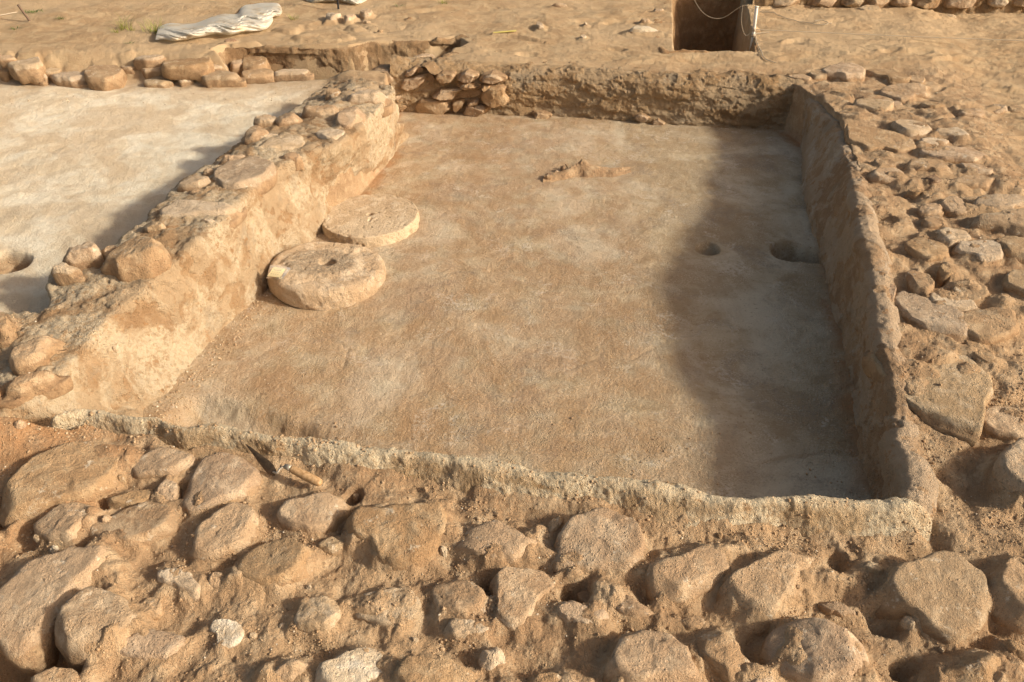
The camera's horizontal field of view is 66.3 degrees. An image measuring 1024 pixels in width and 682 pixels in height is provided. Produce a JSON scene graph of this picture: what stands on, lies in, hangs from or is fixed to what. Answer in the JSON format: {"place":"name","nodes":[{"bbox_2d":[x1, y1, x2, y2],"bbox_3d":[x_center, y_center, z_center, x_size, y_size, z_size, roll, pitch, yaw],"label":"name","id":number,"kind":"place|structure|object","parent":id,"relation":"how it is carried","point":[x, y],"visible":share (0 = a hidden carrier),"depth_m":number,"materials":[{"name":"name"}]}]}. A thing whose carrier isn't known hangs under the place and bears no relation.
{"place":"outdoors","nodes":[
{"label":"outdoors","id":0,"kind":"place"},
{"bbox_2d":[0,83,324,312],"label":"lime floor","id":1,"kind":"structure","parent":0,"point":[101,170],"depth_m":4.61,"materials":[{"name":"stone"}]},
{"bbox_2d":[84,65,126,90],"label":"stone","id":2,"kind":"object","parent":1,"relation":"on","point":[104,77],"visible":0.95,"depth_m":5.55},
{"bbox_2d":[143,112,871,500],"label":"room floor","id":3,"kind":"structure","parent":0,"point":[599,310],"depth_m":3.54,"materials":[{"name":"soil"}]},
{"bbox_2d":[267,241,385,310],"bbox_3d":[-0.907,-0.343,3.858,0.571,0.124,0.570,3,32,-2],"label":"millstone","id":4,"kind":"object","parent":3,"relation":"on","point":[323,276],"visible":0.94,"depth_m":3.74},
{"bbox_2d":[322,194,419,246],"bbox_3d":[-0.783,-0.665,4.344,0.539,0.089,0.540,-27,43,-31],"label":"millstone","id":5,"kind":"object","parent":3,"relation":"on","point":[374,220],"visible":0.98,"depth_m":4.26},
{"bbox_2d":[415,98,453,114],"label":"stone","id":6,"kind":"object","parent":3,"relation":"on","point":[432,106],"visible":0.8,"depth_m":5.68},
{"bbox_2d":[481,84,508,107],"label":"stone","id":7,"kind":"object","parent":3,"relation":"on","point":[494,95],"visible":0.88,"depth_m":5.57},
{"bbox_2d":[479,69,507,83],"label":"stone","id":8,"kind":"object","parent":7,"relation":"on","point":[494,76],"visible":0.99,"depth_m":5.53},
{"bbox_2d":[543,159,630,181],"bbox_3d":[0.467,-1.071,4.871,0.604,0.104,0.215,-6,37,-8],"label":"clay rim","id":9,"kind":"object","parent":3,"relation":"on","point":[583,168],"visible":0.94,"depth_m":4.85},
{"bbox_2d":[390,54,804,129],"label":"back wall","id":10,"kind":"structure","parent":3,"relation":"on","point":[704,97],"depth_m":5.51,"materials":[{"name":"stone"}]},
{"bbox_2d":[401,72,434,91],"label":"stone","id":11,"kind":"object","parent":10,"relation":"on","point":[413,82],"visible":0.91,"depth_m":5.61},
{"bbox_2d":[429,87,481,100],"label":"stone","id":12,"kind":"object","parent":10,"relation":"in","point":[446,93],"visible":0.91,"depth_m":5.63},
{"bbox_2d":[0,0,1023,681],"bbox_3d":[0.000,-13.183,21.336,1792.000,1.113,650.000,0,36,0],"label":"ground","id":13,"kind":"structure","parent":0,"point":[990,50],"depth_m":2.48,"materials":[{"name":"soil"}]},
{"bbox_2d":[0,314,18,348],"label":"stone","id":14,"kind":"object","parent":13,"relation":"on","point":[8,335],"visible":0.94,"depth_m":2.89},
{"bbox_2d":[8,57,45,84],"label":"stone","id":15,"kind":"object","parent":13,"relation":"on","point":[29,70],"visible":0.98,"depth_m":5.57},
{"bbox_2d":[0,545,108,675],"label":"stone","id":16,"kind":"object","parent":13,"relation":"on","point":[36,594],"visible":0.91,"depth_m":2.07,"materials":[{"name":"stone"}]},
{"bbox_2d":[30,666,81,681],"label":"stone","id":17,"kind":"object","parent":13,"relation":"on","point":[54,674],"visible":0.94,"depth_m":1.92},
{"bbox_2d":[0,440,123,528],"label":"stone","id":18,"kind":"object","parent":13,"relation":"on","point":[39,484],"visible":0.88,"depth_m":2.40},
{"bbox_2d":[34,502,89,542],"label":"stone","id":19,"kind":"object","parent":13,"relation":"on","point":[62,521],"visible":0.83,"depth_m":2.28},
{"bbox_2d":[50,71,88,87],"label":"stone","id":20,"kind":"object","parent":13,"relation":"on","point":[73,79],"visible":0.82,"depth_m":5.57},
{"bbox_2d":[62,241,104,270],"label":"stone","id":21,"kind":"object","parent":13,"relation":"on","point":[84,255],"visible":0.94,"depth_m":3.21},
{"bbox_2d":[54,586,136,672],"bbox_3d":[-1.082,0.771,2.066,0.217,0.203,0.191,28,44,32],"label":"stone","id":22,"kind":"object","parent":13,"relation":"on","point":[86,615],"visible":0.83,"depth_m":2.00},
{"bbox_2d":[106,489,154,508],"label":"stone","id":23,"kind":"object","parent":13,"relation":"on","point":[118,500],"visible":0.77,"depth_m":2.39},
{"bbox_2d":[89,501,181,545],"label":"stone","id":24,"kind":"object","parent":13,"relation":"on","point":[147,523],"visible":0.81,"depth_m":2.30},
{"bbox_2d":[137,597,163,620],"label":"stone","id":25,"kind":"object","parent":13,"relation":"on","point":[152,607],"visible":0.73,"depth_m":2.09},
{"bbox_2d":[141,67,161,78],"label":"stone","id":26,"kind":"object","parent":13,"relation":"on","point":[148,73],"visible":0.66,"depth_m":5.65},
{"bbox_2d":[133,54,165,69],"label":"stone","id":27,"kind":"object","parent":26,"relation":"on","point":[147,61],"visible":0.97,"depth_m":5.66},
{"bbox_2d":[120,629,185,660],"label":"stone","id":28,"kind":"object","parent":13,"relation":"on","point":[157,644],"visible":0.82,"depth_m":2.00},
{"bbox_2d":[144,76,173,87],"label":"stone","id":29,"kind":"object","parent":13,"relation":"on","point":[157,82],"visible":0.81,"depth_m":5.58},
{"bbox_2d":[132,447,196,478],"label":"stone","id":30,"kind":"object","parent":13,"relation":"on","point":[158,463],"visible":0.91,"depth_m":2.48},
{"bbox_2d":[157,479,181,500],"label":"stone","id":31,"kind":"object","parent":13,"relation":"on","point":[169,490],"visible":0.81,"depth_m":2.40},
{"bbox_2d":[157,567,200,601],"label":"stone","id":32,"kind":"object","parent":13,"relation":"on","point":[187,582],"visible":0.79,"depth_m":2.14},
{"bbox_2d":[160,57,214,81],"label":"stone","id":33,"kind":"object","parent":13,"relation":"on","point":[196,69],"visible":0.96,"depth_m":5.57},
{"bbox_2d":[0,78,408,426],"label":"wall","id":34,"kind":"structure","parent":13,"relation":"on","point":[162,330],"depth_m":3.40,"materials":[{"name":"stone"}]},
{"bbox_2d":[0,370,73,408],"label":"stone","id":35,"kind":"object","parent":34,"relation":"on","point":[22,389],"visible":1,"depth_m":2.71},
{"bbox_2d":[9,335,67,375],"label":"stone","id":36,"kind":"object","parent":34,"relation":"on","point":[32,355],"visible":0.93,"depth_m":2.79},
{"bbox_2d":[51,262,84,285],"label":"stone","id":37,"kind":"object","parent":34,"relation":"on","point":[64,274],"visible":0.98,"depth_m":3.17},
{"bbox_2d":[100,236,171,281],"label":"stone","id":38,"kind":"object","parent":34,"relation":"on","point":[137,258],"visible":0.89,"depth_m":3.16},
{"bbox_2d":[177,175,210,191],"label":"stone","id":39,"kind":"object","parent":34,"relation":"on","point":[193,182],"visible":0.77,"depth_m":3.74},
{"bbox_2d":[159,199,246,228],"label":"stone","id":40,"kind":"object","parent":34,"relation":"on","point":[178,208],"visible":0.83,"depth_m":3.54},
{"bbox_2d":[212,156,276,194],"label":"stone","id":41,"kind":"object","parent":34,"relation":"on","point":[258,174],"visible":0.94,"depth_m":3.81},
{"bbox_2d":[244,125,268,144],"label":"stone","id":42,"kind":"object","parent":34,"relation":"on","point":[254,133],"visible":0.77,"depth_m":4.21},
{"bbox_2d":[259,134,304,150],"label":"stone","id":43,"kind":"object","parent":34,"relation":"on","point":[283,142],"visible":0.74,"depth_m":4.14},
{"bbox_2d":[275,112,302,126],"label":"stone","id":44,"kind":"object","parent":34,"relation":"on","point":[287,119],"visible":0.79,"depth_m":4.40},
{"bbox_2d":[302,105,338,117],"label":"stone","id":45,"kind":"object","parent":34,"relation":"on","point":[314,111],"visible":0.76,"depth_m":4.48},
{"bbox_2d":[335,106,365,128],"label":"stone","id":46,"kind":"object","parent":34,"relation":"on","point":[350,117],"visible":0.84,"depth_m":4.39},
{"bbox_2d":[346,89,392,116],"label":"stone","id":47,"kind":"object","parent":34,"relation":"on","point":[367,96],"visible":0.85,"depth_m":4.67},
{"bbox_2d":[155,3,281,40],"bbox_3d":[-2.292,-2.621,6.382,0.778,0.068,1.298,24,43,29],"label":"plastic sheet","id":48,"kind":"object","parent":13,"relation":"on","point":[255,17],"visible":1,"depth_m":6.21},
{"bbox_2d":[182,452,262,515],"bbox_3d":[-0.898,0.471,2.460,0.232,0.129,0.247,0,36,0],"label":"stone","id":49,"kind":"object","parent":13,"relation":"on","point":[217,477],"visible":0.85,"depth_m":2.42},
{"bbox_2d":[198,70,246,87],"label":"stone","id":50,"kind":"object","parent":13,"relation":"on","point":[219,78],"visible":0.88,"depth_m":5.57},
{"bbox_2d":[187,502,258,562],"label":"stone","id":51,"kind":"object","parent":13,"relation":"on","point":[222,534],"visible":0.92,"depth_m":2.26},
{"bbox_2d":[209,619,243,647],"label":"stone","id":52,"kind":"object","parent":13,"relation":"on","point":[234,634],"visible":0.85,"depth_m":2.04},
{"bbox_2d":[241,68,274,83],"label":"stone","id":53,"kind":"object","parent":13,"relation":"on","point":[260,76],"visible":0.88,"depth_m":5.77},
{"bbox_2d":[236,537,314,586],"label":"stone","id":54,"kind":"object","parent":13,"relation":"on","point":[281,562],"visible":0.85,"depth_m":2.17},
{"bbox_2d":[246,444,322,485],"bbox_3d":[-0.730,0.400,2.460,0.308,0.041,0.054,16,39,21],"label":"trowel","id":55,"kind":"object","parent":13,"relation":"on","point":[268,466],"visible":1,"depth_m":2.44,"materials":[{"name":"wood"}]},
{"bbox_2d":[275,658,311,681],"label":"stone","id":56,"kind":"object","parent":13,"relation":"on","point":[290,670],"visible":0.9,"depth_m":1.93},
{"bbox_2d":[274,69,313,81],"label":"stone","id":57,"kind":"object","parent":13,"relation":"on","point":[287,75],"visible":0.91,"depth_m":5.83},
{"bbox_2d":[276,492,349,533],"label":"stone","id":58,"kind":"object","parent":13,"relation":"on","point":[323,512],"visible":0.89,"depth_m":2.32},
{"bbox_2d":[294,595,341,632],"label":"stone","id":59,"kind":"object","parent":13,"relation":"on","point":[322,612],"visible":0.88,"depth_m":2.06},
{"bbox_2d":[317,536,343,555],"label":"stone","id":60,"kind":"object","parent":13,"relation":"on","point":[332,546],"visible":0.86,"depth_m":2.25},
{"bbox_2d":[218,34,474,74],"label":"pit bank","id":61,"kind":"structure","parent":13,"relation":"on","point":[337,59],"depth_m":5.98,"materials":[{"name":"soil"}]},
{"bbox_2d":[242,55,270,70],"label":"stone","id":62,"kind":"object","parent":61,"relation":"on","point":[253,62],"visible":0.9,"depth_m":5.90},
{"bbox_2d":[314,647,385,681],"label":"stone","id":63,"kind":"object","parent":13,"relation":"on","point":[357,665],"visible":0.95,"depth_m":1.93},
{"bbox_2d":[354,587,421,625],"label":"stone","id":64,"kind":"object","parent":13,"relation":"on","point":[382,620],"visible":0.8,"depth_m":2.08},
{"bbox_2d":[340,501,447,570],"bbox_3d":[-0.328,0.592,2.302,0.366,0.183,0.237,0,36,0],"label":"stone","id":65,"kind":"object","parent":13,"relation":"on","point":[393,533],"visible":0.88,"depth_m":2.24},
{"bbox_2d":[391,655,477,681],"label":"stone","id":66,"kind":"object","parent":13,"relation":"on","point":[421,669],"visible":0.97,"depth_m":1.92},
{"bbox_2d":[431,580,487,613],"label":"stone","id":67,"kind":"object","parent":13,"relation":"on","point":[467,596],"visible":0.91,"depth_m":2.10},
{"bbox_2d":[443,618,488,639],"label":"stone","id":68,"kind":"object","parent":13,"relation":"on","point":[456,628],"visible":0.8,"depth_m":2.03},
{"bbox_2d":[50,409,931,540],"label":"plaster ridge","id":69,"kind":"structure","parent":13,"relation":"on","point":[886,520],"depth_m":2.42,"materials":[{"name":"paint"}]},
{"bbox_2d":[478,647,505,670],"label":"stone","id":70,"kind":"object","parent":13,"relation":"on","point":[490,659],"visible":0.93,"depth_m":1.97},
{"bbox_2d":[454,519,537,567],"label":"stone","id":71,"kind":"object","parent":13,"relation":"on","point":[513,542],"visible":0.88,"depth_m":2.23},
{"bbox_2d":[0,346,1023,681],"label":"soil crumbs","id":72,"kind":"object","parent":13,"relation":"on","point":[546,536],"visible":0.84,"depth_m":2.28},
{"bbox_2d":[489,566,555,630],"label":"stone","id":73,"kind":"object","parent":13,"relation":"on","point":[518,593],"visible":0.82,"depth_m":2.11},
{"bbox_2d":[525,672,561,681],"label":"stone","id":74,"kind":"object","parent":13,"relation":"on","point":[548,677],"visible":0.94,"depth_m":1.93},
{"bbox_2d":[556,600,608,623],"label":"stone","id":75,"kind":"object","parent":13,"relation":"on","point":[569,611],"visible":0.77,"depth_m":2.06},
{"bbox_2d":[553,507,645,574],"bbox_3d":[0.243,0.614,2.281,0.292,0.158,0.242,0,36,0],"label":"stone","id":76,"kind":"object","parent":13,"relation":"on","point":[602,538],"visible":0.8,"depth_m":2.23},
{"bbox_2d":[577,590,653,617],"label":"stone","id":77,"kind":"object","parent":13,"relation":"on","point":[630,606],"visible":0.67,"depth_m":2.08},
{"bbox_2d":[602,630,701,681],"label":"stone","id":78,"kind":"object","parent":13,"relation":"on","point":[647,656],"visible":0.99,"depth_m":1.93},
{"bbox_2d":[645,545,729,608],"bbox_3d":[0.503,0.673,2.201,0.286,0.160,0.179,-6,37,-7],"label":"stone","id":79,"kind":"object","parent":13,"relation":"on","point":[689,576],"visible":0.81,"depth_m":2.14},
{"bbox_2d":[682,615,705,630],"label":"stone","id":80,"kind":"object","parent":13,"relation":"on","point":[695,622],"visible":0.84,"depth_m":2.06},
{"bbox_2d":[694,627,750,681],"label":"stone","id":81,"kind":"object","parent":13,"relation":"on","point":[723,656],"visible":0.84,"depth_m":1.95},
{"bbox_2d":[716,550,815,636],"bbox_3d":[0.735,0.693,2.177,0.368,0.159,0.167,-19,40,-24],"label":"stone","id":82,"kind":"object","parent":13,"relation":"on","point":[767,584],"visible":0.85,"depth_m":2.12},
{"bbox_2d":[759,617,869,681],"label":"stone","id":83,"kind":"object","parent":13,"relation":"on","point":[833,652],"visible":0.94,"depth_m":1.94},
{"bbox_2d":[817,601,855,617],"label":"stone","id":84,"kind":"object","parent":13,"relation":"on","point":[839,609],"visible":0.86,"depth_m":2.09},
{"bbox_2d":[822,62,865,81],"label":"stone","id":85,"kind":"object","parent":13,"relation":"on","point":[848,72],"visible":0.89,"depth_m":5.38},
{"bbox_2d":[800,98,938,518],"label":"wall","id":86,"kind":"structure","parent":13,"relation":"on","point":[854,258],"depth_m":3.23,"materials":[{"name":"soil"}]},
{"bbox_2d":[853,98,893,111],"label":"stone","id":87,"kind":"object","parent":13,"relation":"on","point":[871,105],"visible":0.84,"depth_m":4.85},
{"bbox_2d":[844,124,915,152],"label":"stone","id":88,"kind":"object","parent":13,"relation":"on","point":[868,138],"visible":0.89,"depth_m":4.37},
{"bbox_2d":[866,167,902,184],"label":"stone","id":89,"kind":"object","parent":13,"relation":"on","point":[878,175],"visible":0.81,"depth_m":3.96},
{"bbox_2d":[752,0,1023,14],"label":"wall","id":90,"kind":"structure","parent":13,"relation":"on","point":[982,6],"depth_m":6.86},
{"bbox_2d":[942,0,979,8],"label":"stone","id":91,"kind":"object","parent":90,"relation":"on","point":[958,4],"visible":1,"depth_m":6.80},
{"bbox_2d":[866,69,911,84],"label":"stone","id":92,"kind":"object","parent":13,"relation":"on","point":[893,76],"visible":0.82,"depth_m":5.36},
{"bbox_2d":[878,83,928,103],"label":"stone","id":93,"kind":"object","parent":13,"relation":"on","point":[902,97],"visible":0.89,"depth_m":5.08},
{"bbox_2d":[890,119,931,137],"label":"stone","id":94,"kind":"object","parent":13,"relation":"on","point":[907,127],"visible":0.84,"depth_m":4.48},
{"bbox_2d":[905,270,934,295],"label":"stone","id":95,"kind":"object","parent":13,"relation":"on","point":[919,283],"visible":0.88,"depth_m":3.15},
{"bbox_2d":[898,158,949,171],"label":"stone","id":96,"kind":"object","parent":13,"relation":"on","point":[924,164],"visible":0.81,"depth_m":4.06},
{"bbox_2d":[903,237,949,261],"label":"stone","id":97,"kind":"object","parent":13,"relation":"on","point":[928,251],"visible":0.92,"depth_m":3.32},
{"bbox_2d":[861,350,993,446],"bbox_3d":[1.515,0.186,2.771,0.409,0.117,0.515,0,36,0],"label":"stone","id":98,"kind":"object","parent":13,"relation":"on","point":[956,403],"visible":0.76,"depth_m":2.67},
{"bbox_2d":[913,203,943,216],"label":"stone","id":99,"kind":"object","parent":13,"relation":"on","point":[929,209],"visible":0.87,"depth_m":3.65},
{"bbox_2d":[875,550,988,644],"bbox_3d":[1.160,0.709,2.152,0.257,0.174,0.307,27,44,32],"label":"stone","id":100,"kind":"object","parent":13,"relation":"on","point":[942,595],"visible":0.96,"depth_m":2.08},
{"bbox_2d":[894,291,971,343],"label":"stone","id":101,"kind":"object","parent":13,"relation":"on","point":[919,310],"visible":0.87,"depth_m":3.00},
{"bbox_2d":[918,146,987,163],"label":"stone","id":102,"kind":"object","parent":13,"relation":"on","point":[954,154],"visible":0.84,"depth_m":4.17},
{"bbox_2d":[935,227,971,247],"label":"stone","id":103,"kind":"object","parent":13,"relation":"on","point":[955,238],"visible":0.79,"depth_m":3.41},
{"bbox_2d":[939,196,967,216],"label":"stone","id":104,"kind":"object","parent":13,"relation":"on","point":[956,207],"visible":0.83,"depth_m":3.67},
{"bbox_2d":[908,651,1000,681],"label":"stone","id":105,"kind":"object","parent":13,"relation":"on","point":[979,666],"visible":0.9,"depth_m":1.92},
{"bbox_2d":[929,292,979,311],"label":"stone","id":106,"kind":"object","parent":13,"relation":"on","point":[965,305],"visible":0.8,"depth_m":3.06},
{"bbox_2d":[950,284,990,304],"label":"stone","id":107,"kind":"object","parent":13,"relation":"on","point":[978,296],"visible":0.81,"depth_m":3.12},
{"bbox_2d":[950,175,994,191],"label":"stone","id":108,"kind":"object","parent":13,"relation":"on","point":[983,182],"visible":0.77,"depth_m":3.89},
{"bbox_2d":[950,240,1003,264],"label":"stone","id":109,"kind":"object","parent":13,"relation":"on","point":[989,251],"visible":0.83,"depth_m":3.32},
{"bbox_2d":[964,339,998,363],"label":"stone","id":110,"kind":"object","parent":13,"relation":"on","point":[985,354],"visible":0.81,"depth_m":2.86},
{"bbox_2d":[958,307,1018,344],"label":"stone","id":111,"kind":"object","parent":13,"relation":"on","point":[990,325],"visible":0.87,"depth_m":2.95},
{"bbox_2d":[968,208,1023,236],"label":"stone","id":112,"kind":"object","parent":13,"relation":"on","point":[1009,222],"visible":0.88,"depth_m":3.49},
{"bbox_2d":[972,193,1023,210],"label":"stone","id":113,"kind":"object","parent":13,"relation":"on","point":[999,202],"visible":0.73,"depth_m":3.68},
{"bbox_2d":[982,406,1023,440],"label":"stone","id":114,"kind":"object","parent":13,"relation":"on","point":[998,424],"visible":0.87,"depth_m":2.60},
{"bbox_2d":[987,556,1023,634],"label":"stone","id":115,"kind":"object","parent":13,"relation":"on","point":[1005,580],"visible":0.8,"depth_m":2.08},
{"bbox_2d":[992,437,1023,507],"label":"stone","id":116,"kind":"object","parent":13,"relation":"on","point":[1008,470],"visible":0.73,"depth_m":2.42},
{"bbox_2d":[994,236,1023,263],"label":"stone","id":117,"kind":"object","parent":13,"relation":"on","point":[1012,246],"visible":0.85,"depth_m":3.32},
{"bbox_2d":[1002,269,1023,297],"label":"stone","id":118,"kind":"object","parent":13,"relation":"on","point":[1012,281],"visible":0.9,"depth_m":3.15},
{"bbox_2d":[1003,639,1023,660],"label":"stone","id":119,"kind":"object","parent":13,"relation":"on","point":[1016,648],"visible":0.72,"depth_m":1.98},
{"bbox_2d":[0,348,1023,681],"bbox_3d":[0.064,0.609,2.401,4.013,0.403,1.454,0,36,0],"label":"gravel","id":120,"kind":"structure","parent":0,"point":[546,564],"depth_m":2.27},
{"bbox_2d":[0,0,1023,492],"bbox_3d":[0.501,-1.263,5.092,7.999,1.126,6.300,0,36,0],"label":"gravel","id":121,"kind":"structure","parent":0,"point":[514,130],"depth_m":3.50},
{"bbox_2d":[654,0,759,53],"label":"pit","id":122,"kind":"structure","parent":0,"point":[696,29],"depth_m":7.38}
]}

